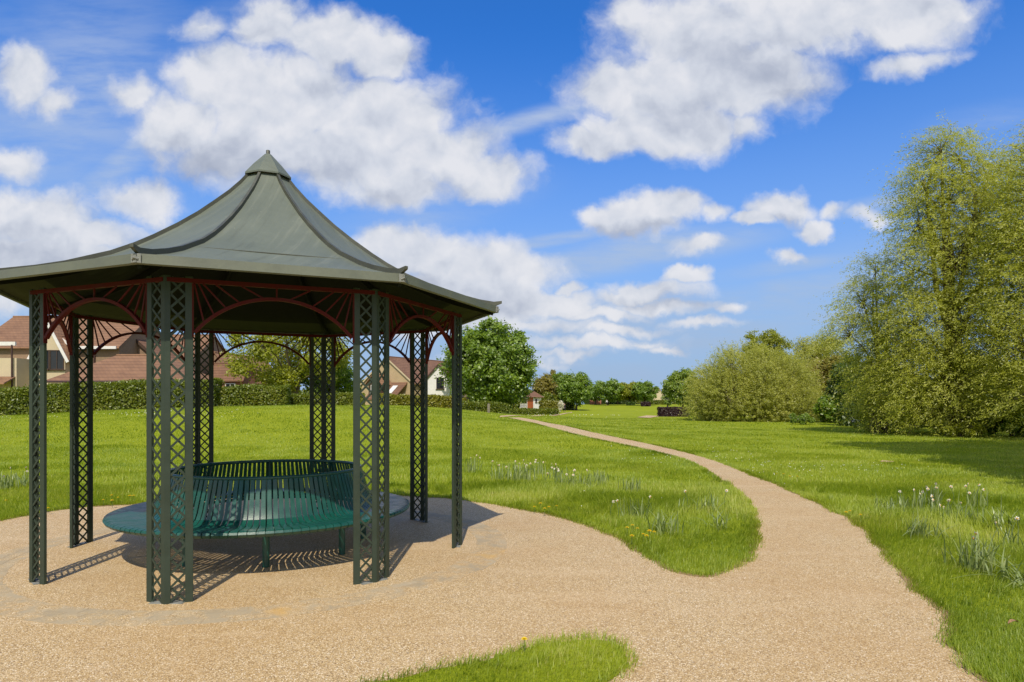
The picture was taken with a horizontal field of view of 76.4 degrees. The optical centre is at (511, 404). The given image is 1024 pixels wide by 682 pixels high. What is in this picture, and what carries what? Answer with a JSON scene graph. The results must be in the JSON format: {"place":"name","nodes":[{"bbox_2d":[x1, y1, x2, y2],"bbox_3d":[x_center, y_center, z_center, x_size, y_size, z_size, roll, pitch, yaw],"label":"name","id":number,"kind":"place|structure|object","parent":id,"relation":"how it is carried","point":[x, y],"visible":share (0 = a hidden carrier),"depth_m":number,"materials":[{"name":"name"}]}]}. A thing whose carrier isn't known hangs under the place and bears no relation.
{"place":"outdoors","nodes":[
{"label":"outdoors","id":0,"kind":"place"},
{"bbox_2d":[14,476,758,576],"bbox_3d":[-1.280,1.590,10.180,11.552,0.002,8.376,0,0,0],"label":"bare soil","id":1,"kind":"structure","parent":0,"point":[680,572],"depth_m":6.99,"materials":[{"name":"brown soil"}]},
{"bbox_2d":[0,404,1023,681],"bbox_3d":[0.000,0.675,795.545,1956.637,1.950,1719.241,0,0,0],"label":"ground","id":2,"kind":"structure","parent":0,"point":[614,410],"depth_m":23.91,"materials":[{"name":"green plant"}]},
{"bbox_2d":[0,467,27,488],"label":"daffodil clump","id":3,"kind":"object","parent":2,"relation":"on","point":[6,483],"visible":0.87,"depth_m":12.25,"materials":[{"name":"green plant"}]},
{"bbox_2d":[14,467,47,485],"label":"daffodil clump","id":4,"kind":"object","parent":2,"relation":"on","point":[20,481],"visible":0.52,"depth_m":12.63,"materials":[{"name":"green plant"}]},
{"bbox_2d":[0,316,160,387],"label":"house","id":5,"kind":"structure","parent":2,"relation":"on","point":[14,350],"depth_m":51.00,"materials":[{"name":"brown brick"}]},
{"bbox_2d":[39,350,49,370],"bbox_3d":[-35.977,-3.367,49.850,1.260,1.570,0.160,0,0,0],"label":"window","id":6,"kind":"structure","parent":5,"relation":"in","point":[48,351],"depth_m":49.87,"materials":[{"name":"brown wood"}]},
{"bbox_2d":[49,350,65,370],"bbox_3d":[-34.858,-3.367,49.850,1.260,1.570,0.160,0,0,0],"label":"window","id":7,"kind":"structure","parent":5,"relation":"in","point":[56,358],"depth_m":49.88,"materials":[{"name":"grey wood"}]},
{"bbox_2d":[0,377,225,415],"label":"hedge","id":8,"kind":"object","parent":2,"relation":"on","point":[123,394],"visible":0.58,"depth_m":37.83,"materials":[{"name":"green plant"}]},
{"bbox_2d":[47,354,222,383],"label":"garage block","id":9,"kind":"structure","parent":2,"relation":"on","point":[119,367],"depth_m":45.42,"materials":[{"name":"brick"}]},
{"bbox_2d":[136,334,224,374],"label":"house","id":10,"kind":"structure","parent":2,"relation":"on","point":[141,346],"depth_m":58.71,"materials":[{"name":"brown brick"}]},
{"bbox_2d":[208,351,271,386],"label":"house","id":11,"kind":"structure","parent":2,"relation":"on","point":[220,371],"depth_m":58.24,"materials":[{"name":"brown brick"}]},
{"bbox_2d":[225,383,235,386],"bbox_3d":[-24.928,-1.265,57.576,1.160,1.170,0.160,0,0,12],"label":"window","id":12,"kind":"structure","parent":11,"relation":"in","point":[227,384],"depth_m":57.59,"materials":[{"name":"white paint"}]},
{"bbox_2d":[0,507,506,625],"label":"paving ring","id":13,"kind":"object","parent":2,"relation":"on","point":[28,609],"visible":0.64,"depth_m":5.20,"materials":[{"name":"stone"}]},
{"bbox_2d":[215,383,291,406],"bbox_3d":[-16.282,-0.469,40.474,4.779,1.724,2.945,0,0,-14],"label":"hedge","id":14,"kind":"object","parent":2,"relation":"on","point":[248,394],"visible":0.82,"depth_m":39.56,"materials":[{"name":"green plant"}]},
{"bbox_2d":[220,334,360,393],"bbox_3d":[-17.982,-3.502,51.995,10.318,7.611,10.336,0,0,25],"label":"tree","id":15,"kind":"object","parent":2,"relation":"on","point":[266,354],"visible":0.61,"depth_m":50.33,"materials":[{"name":"green plant"}]},
{"bbox_2d":[296,356,352,393],"bbox_3d":[-15.760,-2.068,56.122,5.831,4.645,5.714,0,0,0],"label":"tree","id":16,"kind":"object","parent":2,"relation":"on","point":[343,382],"visible":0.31,"depth_m":55.02,"materials":[{"name":"green plant"}]},
{"bbox_2d":[291,379,363,393],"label":"hedge","id":17,"kind":"object","parent":2,"relation":"on","point":[303,392],"visible":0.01,"depth_m":105.31,"materials":[{"name":"green plant"}]},
{"bbox_2d":[290,391,365,405],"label":"hedge","id":18,"kind":"object","parent":2,"relation":"on","point":[343,398],"visible":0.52,"depth_m":42.93,"materials":[{"name":"green plant"}]},
{"bbox_2d":[360,356,465,404],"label":"house","id":19,"kind":"structure","parent":2,"relation":"on","point":[399,375],"depth_m":84.17,"materials":[{"name":"brick"}]},
{"bbox_2d":[379,393,466,407],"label":"hedge","id":20,"kind":"object","parent":2,"relation":"on","point":[438,400],"visible":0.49,"depth_m":66.38,"materials":[{"name":"green plant"}]},
{"bbox_2d":[428,363,470,400],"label":"house","id":21,"kind":"structure","parent":2,"relation":"on","point":[435,387],"depth_m":83.00,"materials":[{"name":"white paint"}]},
{"bbox_2d":[436,378,444,389],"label":"window","id":22,"kind":"structure","parent":21,"relation":"in","point":[439,386],"depth_m":82.94,"materials":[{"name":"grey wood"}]},
{"bbox_2d":[463,454,482,472],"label":"daffodil clump","id":23,"kind":"object","parent":2,"relation":"on","point":[472,469],"visible":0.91,"depth_m":15.32,"materials":[{"name":"green plant"}]},
{"bbox_2d":[458,400,510,413],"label":"hedge","id":24,"kind":"object","parent":2,"relation":"on","point":[495,407],"visible":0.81,"depth_m":67.68,"materials":[{"name":"green plant"}]},
{"bbox_2d":[434,316,540,409],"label":"tree","id":25,"kind":"object","parent":2,"relation":"on","point":[496,367],"visible":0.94,"depth_m":76.80,"materials":[{"name":"green plant"}]},
{"bbox_2d":[0,477,982,681],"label":"gravel apron","id":26,"kind":"object","parent":2,"relation":"on","point":[814,592],"visible":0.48,"depth_m":5.13,"materials":[{"name":"beige gravel"}]},
{"bbox_2d":[0,150,501,604],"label":"pavilion","id":27,"kind":"structure","parent":26,"relation":"on","point":[263,245],"depth_m":6.33,"materials":[{"name":"green paint"}]},
{"bbox_2d":[102,459,409,567],"bbox_3d":[-2.765,1.155,7.380,3.181,0.891,3.181,0,0,0],"label":"circular bench","id":28,"kind":"object","parent":26,"relation":"on","point":[131,519],"visible":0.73,"depth_m":6.45,"materials":[{"name":"green paint"}]},
{"bbox_2d":[374,639,628,681],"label":"grass verge","id":29,"kind":"object","parent":26,"relation":"on","point":[580,660],"depth_m":3.90,"materials":[{"name":"green plant"}]},
{"bbox_2d":[85,409,897,505],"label":"daisies","id":30,"kind":"object","parent":2,"relation":"on","point":[639,458],"visible":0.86,"depth_m":17.16,"materials":[{"name":"white plant"}]},
{"bbox_2d":[490,459,535,479],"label":"daffodil clump","id":31,"kind":"object","parent":2,"relation":"on","point":[501,475],"visible":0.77,"depth_m":13.76,"materials":[{"name":"green plant"}]},
{"bbox_2d":[512,460,540,480],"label":"daffodil clump","id":32,"kind":"object","parent":2,"relation":"on","point":[528,477],"visible":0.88,"depth_m":13.34,"materials":[{"name":"green plant"}]},
{"bbox_2d":[509,408,559,414],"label":"hedge","id":33,"kind":"object","parent":2,"relation":"on","point":[540,411],"visible":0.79,"depth_m":94.38,"materials":[{"name":"green plant"}]},
{"bbox_2d":[527,391,542,408],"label":"hut","id":34,"kind":"object","parent":2,"relation":"on","point":[532,402],"visible":0.84,"depth_m":109.31,"materials":[{"name":"white paint"}]},
{"bbox_2d":[531,459,550,474],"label":"daffodil clump","id":35,"kind":"object","parent":2,"relation":"on","point":[541,467],"visible":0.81,"depth_m":14.74,"materials":[{"name":"green plant"}]},
{"bbox_2d":[511,389,575,409],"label":"hedge","id":36,"kind":"object","parent":2,"relation":"on","point":[552,397],"visible":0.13,"depth_m":145.62,"materials":[{"name":"green plant"}]},
{"bbox_2d":[532,373,558,394],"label":"tree","id":37,"kind":"object","parent":2,"relation":"on","point":[542,384],"visible":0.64,"depth_m":148.56,"materials":[{"name":"green plant"}]},
{"bbox_2d":[538,400,558,408],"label":"hedge","id":38,"kind":"object","parent":2,"relation":"on","point":[548,404],"visible":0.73,"depth_m":103.83,"materials":[{"name":"green plant"}]},
{"bbox_2d":[547,369,557,383],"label":"tree","id":39,"kind":"object","parent":2,"relation":"on","point":[552,371],"visible":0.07,"depth_m":169.55,"materials":[{"name":"green plant"}]},
{"bbox_2d":[542,463,568,478],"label":"daffodil clump","id":40,"kind":"object","parent":2,"relation":"on","point":[555,471],"visible":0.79,"depth_m":13.74,"materials":[{"name":"green plant"}]},
{"bbox_2d":[552,371,562,394],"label":"tree","id":41,"kind":"object","parent":2,"relation":"on","point":[556,380],"visible":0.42,"depth_m":154.44,"materials":[{"name":"green plant"}]},
{"bbox_2d":[558,400,563,411],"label":"shrub","id":42,"kind":"object","parent":2,"relation":"on","point":[561,405],"visible":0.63,"depth_m":119.43,"materials":[{"name":"white plant"}]},
{"bbox_2d":[542,470,584,487],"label":"daffodil clump","id":43,"kind":"object","parent":2,"relation":"on","point":[561,479],"visible":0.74,"depth_m":12.48,"materials":[{"name":"green plant"}]},
{"bbox_2d":[557,370,593,409],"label":"tree","id":44,"kind":"object","parent":2,"relation":"on","point":[574,389],"visible":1,"depth_m":143.40,"materials":[{"name":"green plant"}]},
{"bbox_2d":[572,469,606,486],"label":"daffodil clump","id":45,"kind":"object","parent":2,"relation":"on","point":[588,481],"visible":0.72,"depth_m":12.49,"materials":[{"name":"green plant"}]},
{"bbox_2d":[587,386,601,404],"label":"tree","id":46,"kind":"object","parent":2,"relation":"on","point":[593,398],"visible":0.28,"depth_m":198.97,"materials":[{"name":"green plant"}]},
{"bbox_2d":[590,399,600,403],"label":"garden wall","id":47,"kind":"structure","parent":2,"relation":"on","point":[597,402],"depth_m":204.85,"materials":[{"name":"red brick"}]},
{"bbox_2d":[591,470,609,481],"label":"daffodil clump","id":48,"kind":"object","parent":2,"relation":"on","point":[597,473],"visible":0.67,"depth_m":13.04,"materials":[{"name":"green plant"}]},
{"bbox_2d":[591,377,625,404],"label":"tree","id":49,"kind":"object","parent":2,"relation":"on","point":[609,390],"visible":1,"depth_m":187.49,"materials":[{"name":"green plant"}]},
{"bbox_2d":[584,399,632,403],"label":"hedge","id":50,"kind":"object","parent":2,"relation":"on","point":[621,402],"visible":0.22,"depth_m":210.49,"materials":[{"name":"green plant"}]},
{"bbox_2d":[616,381,637,401],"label":"tree","id":51,"kind":"object","parent":2,"relation":"on","point":[625,395],"visible":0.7,"depth_m":187.82,"materials":[{"name":"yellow plant"}]},
{"bbox_2d":[618,477,640,491],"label":"daffodil clump","id":52,"kind":"object","parent":2,"relation":"on","point":[632,485],"visible":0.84,"depth_m":11.93,"materials":[{"name":"green plant"}]},
{"bbox_2d":[626,402,635,405],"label":"hedge","id":53,"kind":"object","parent":2,"relation":"on","point":[630,403],"visible":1,"depth_m":185.24,"materials":[{"name":"green plant"}]},
{"bbox_2d":[610,496,652,519],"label":"daffodil clump","id":54,"kind":"object","parent":2,"relation":"on","point":[635,509],"visible":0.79,"depth_m":9.08,"materials":[{"name":"green plant"}]},
{"bbox_2d":[631,379,659,401],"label":"tree","id":55,"kind":"object","parent":2,"relation":"on","point":[642,391],"visible":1,"depth_m":184.48,"materials":[{"name":"green plant"}]},
{"bbox_2d":[640,402,650,405],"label":"hedge","id":56,"kind":"object","parent":2,"relation":"on","point":[645,403],"visible":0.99,"depth_m":177.21,"materials":[{"name":"purple plant"}]},
{"bbox_2d":[652,388,662,399],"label":"house","id":57,"kind":"structure","parent":2,"relation":"on","point":[659,394],"depth_m":215.08,"materials":[{"name":"tile"}]},
{"bbox_2d":[650,400,670,404],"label":"hedge","id":58,"kind":"object","parent":2,"relation":"on","point":[657,402],"visible":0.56,"depth_m":199.22,"materials":[{"name":"green plant"}]},
{"bbox_2d":[645,512,684,535],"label":"daffodil clump","id":59,"kind":"object","parent":2,"relation":"on","point":[661,524],"visible":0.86,"depth_m":8.04,"materials":[{"name":"green plant"}]},
{"bbox_2d":[660,384,671,406],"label":"tree","id":60,"kind":"object","parent":2,"relation":"on","point":[665,399],"visible":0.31,"depth_m":159.70,"materials":[{"name":"green plant"}]},
{"bbox_2d":[657,406,689,416],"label":"hedge","id":61,"kind":"object","parent":2,"relation":"on","point":[671,411],"visible":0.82,"depth_m":85.47,"materials":[{"name":"purple plant"}]},
{"bbox_2d":[660,367,696,406],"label":"tree","id":62,"kind":"object","parent":2,"relation":"on","point":[671,385],"visible":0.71,"depth_m":123.76,"materials":[{"name":"green plant"}]},
{"bbox_2d":[678,489,727,512],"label":"daffodil clump","id":63,"kind":"object","parent":2,"relation":"on","point":[713,499],"visible":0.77,"depth_m":9.66,"materials":[{"name":"green plant"}]},
{"bbox_2d":[674,362,740,420],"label":"bush","id":64,"kind":"object","parent":2,"relation":"on","point":[696,379],"visible":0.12,"depth_m":65.69,"materials":[{"name":"green plant"}]},
{"bbox_2d":[690,511,731,531],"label":"daffodil clump","id":65,"kind":"object","parent":2,"relation":"on","point":[717,524],"visible":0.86,"depth_m":8.35,"materials":[{"name":"green plant"}]},
{"bbox_2d":[676,334,828,421],"bbox_3d":[23.145,-2.301,62.076,14.246,8.678,12.757,0,0,29],"label":"bush","id":66,"kind":"object","parent":2,"relation":"on","point":[781,392],"visible":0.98,"depth_m":59.75,"materials":[{"name":"green plant"}]},
{"bbox_2d":[735,328,792,415],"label":"tree","id":67,"kind":"object","parent":2,"relation":"on","point":[773,339],"visible":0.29,"depth_m":82.84,"materials":[{"name":"green plant"}]},
{"bbox_2d":[789,412,815,424],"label":"bush","id":68,"kind":"object","parent":2,"relation":"on","point":[801,419],"visible":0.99,"depth_m":49.78,"materials":[{"name":"green plant"}]},
{"bbox_2d":[785,333,851,369],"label":"tree","id":69,"kind":"object","parent":2,"relation":"on","point":[810,346],"visible":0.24,"depth_m":78.91,"materials":[{"name":"green plant"}]},
{"bbox_2d":[806,354,842,405],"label":"tree","id":70,"kind":"object","parent":2,"relation":"on","point":[826,371],"visible":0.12,"depth_m":65.33,"materials":[{"name":"green plant"}]},
{"bbox_2d":[811,394,840,422],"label":"bush","id":71,"kind":"object","parent":2,"relation":"on","point":[828,413],"visible":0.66,"depth_m":55.62,"materials":[{"name":"green plant"}]},
{"bbox_2d":[822,355,867,399],"bbox_3d":[29.166,-1.356,56.033,4.480,6.244,3.871,0,0,33],"label":"tree","id":72,"kind":"object","parent":2,"relation":"on","point":[829,385],"visible":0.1,"depth_m":55.99,"materials":[{"name":"green plant"}]},
{"bbox_2d":[849,417,864,427],"bbox_3d":[24.525,1.158,44.012,3.290,1.226,1.567,0,0,0],"label":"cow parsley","id":73,"kind":"object","parent":2,"relation":"on","point":[853,421],"visible":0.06,"depth_m":44.09,"materials":[{"name":"green plant"}]},
{"bbox_2d":[803,249,941,434],"bbox_3d":[20.148,-2.880,35.773,7.600,11.320,6.862,0,0,15],"label":"willow tree","id":74,"kind":"object","parent":2,"relation":"on","point":[844,328],"visible":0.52,"depth_m":35.76,"materials":[{"name":"green plant"}]},
{"bbox_2d":[852,393,910,431],"bbox_3d":[21.801,0.506,38.124,3.412,2.590,3.497,0,0,-12],"label":"bush","id":75,"kind":"object","parent":2,"relation":"on","point":[865,426],"visible":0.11,"depth_m":37.72,"materials":[{"name":"green plant"}]},
{"bbox_2d":[874,497,902,511],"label":"daffodil clump","id":76,"kind":"object","parent":2,"relation":"on","point":[891,504],"visible":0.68,"depth_m":9.59,"materials":[{"name":"green plant"}]},
{"bbox_2d":[896,487,949,512],"bbox_3d":[5.968,1.422,9.551,0.592,0.376,0.838,0,0,19],"label":"daffodil clump","id":77,"kind":"object","parent":2,"relation":"on","point":[914,504],"visible":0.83,"depth_m":9.57,"materials":[{"name":"green plant"}]},
{"bbox_2d":[827,113,1023,436],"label":"willow tree","id":78,"kind":"object","parent":2,"relation":"on","point":[947,314],"visible":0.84,"depth_m":32.19,"materials":[{"name":"green plant"}]},
{"bbox_2d":[833,361,1023,425],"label":"hedge","id":79,"kind":"object","parent":2,"relation":"on","point":[839,395],"visible":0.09,"depth_m":46.93,"materials":[{"name":"green plant"}]},
{"bbox_2d":[904,508,955,539],"bbox_3d":[4.952,1.442,7.788,0.605,0.337,0.584,0,0,20],"label":"daffodil clump","id":80,"kind":"object","parent":2,"relation":"on","point":[920,529],"visible":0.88,"depth_m":7.78,"materials":[{"name":"green plant"}]},
{"bbox_2d":[920,482,949,504],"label":"daffodil clump","id":81,"kind":"object","parent":2,"relation":"on","point":[938,498],"visible":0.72,"depth_m":10.36,"materials":[{"name":"green plant"}]},
{"bbox_2d":[931,498,962,517],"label":"daffodil clump","id":82,"kind":"object","parent":2,"relation":"on","point":[960,503],"visible":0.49,"depth_m":9.12,"materials":[{"name":"green plant"}]},
{"bbox_2d":[909,392,989,431],"bbox_3d":[24.317,0.426,36.044,4.347,2.683,4.376,0,0,0],"label":"bush","id":83,"kind":"object","parent":2,"relation":"on","point":[942,417],"visible":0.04,"depth_m":35.57,"materials":[{"name":"green plant"}]},
{"bbox_2d":[939,502,984,525],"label":"daffodil clump","id":84,"kind":"object","parent":2,"relation":"on","point":[969,511],"visible":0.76,"depth_m":8.66,"materials":[{"name":"green plant"}]},
{"bbox_2d":[939,418,986,436],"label":"bush","id":85,"kind":"object","parent":2,"relation":"on","point":[961,426],"visible":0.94,"depth_m":30.29,"materials":[{"name":"green plant"}]},
{"bbox_2d":[924,119,1023,439],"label":"willow tree","id":86,"kind":"object","parent":2,"relation":"on","point":[1017,341],"visible":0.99,"depth_m":29.02,"materials":[{"name":"green plant"}]},
{"bbox_2d":[938,530,1010,575],"bbox_3d":[4.448,1.412,6.250,0.489,0.397,0.571,0,0,-20],"label":"daffodil clump","id":87,"kind":"object","parent":2,"relation":"on","point":[973,562],"visible":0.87,"depth_m":6.20,"materials":[{"name":"green plant"}]},
{"bbox_2d":[949,484,1001,509],"bbox_3d":[7.185,1.420,10.035,0.599,0.380,0.613,0,0,-30],"label":"daffodil clump","id":88,"kind":"object","parent":2,"relation":"on","point":[973,497],"visible":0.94,"depth_m":9.96,"materials":[{"name":"green plant"}]},
{"bbox_2d":[955,551,1023,588],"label":"daffodil clump","id":89,"kind":"object","parent":2,"relation":"on","point":[1005,571],"visible":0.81,"depth_m":5.84,"materials":[{"name":"green plant"}]},
{"bbox_2d":[972,394,1023,436],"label":"bush","id":90,"kind":"object","parent":2,"relation":"on","point":[1003,427],"visible":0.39,"depth_m":31.03,"materials":[{"name":"green plant"}]},
{"bbox_2d":[975,505,1021,529],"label":"daffodil clump","id":91,"kind":"object","parent":2,"relation":"on","point":[1001,519],"visible":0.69,"depth_m":8.31,"materials":[{"name":"green plant"}]},
{"bbox_2d":[991,516,1023,549],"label":"daffodil clump","id":92,"kind":"object","parent":2,"relation":"on","point":[1011,534],"visible":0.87,"depth_m":7.22,"materials":[{"name":"green plant"}]},
{"bbox_2d":[0,0,1023,403],"label":"sky","id":93,"kind":"structure","parent":0,"point":[639,187],"materials":[{"name":"blue"}]},
{"bbox_2d":[500,412,571,416],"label":"side path","id":94,"kind":"structure","parent":0,"point":[534,415],"depth_m":69.12,"materials":[{"name":"beige gravel"}]},
{"bbox_2d":[513,417,756,477],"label":"gravel path","id":95,"kind":"structure","parent":0,"point":[719,468],"depth_m":21.84,"materials":[{"name":"beige gravel"}]},
{"bbox_2d":[640,415,656,417],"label":"worn ground","id":96,"kind":"structure","parent":0,"point":[648,416],"depth_m":82.71,"materials":[{"name":"soil"}]},
{"bbox_2d":[763,479,989,681],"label":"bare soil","id":97,"kind":"structure","parent":0,"point":[944,615],"depth_m":5.09,"materials":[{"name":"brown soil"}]}
]}

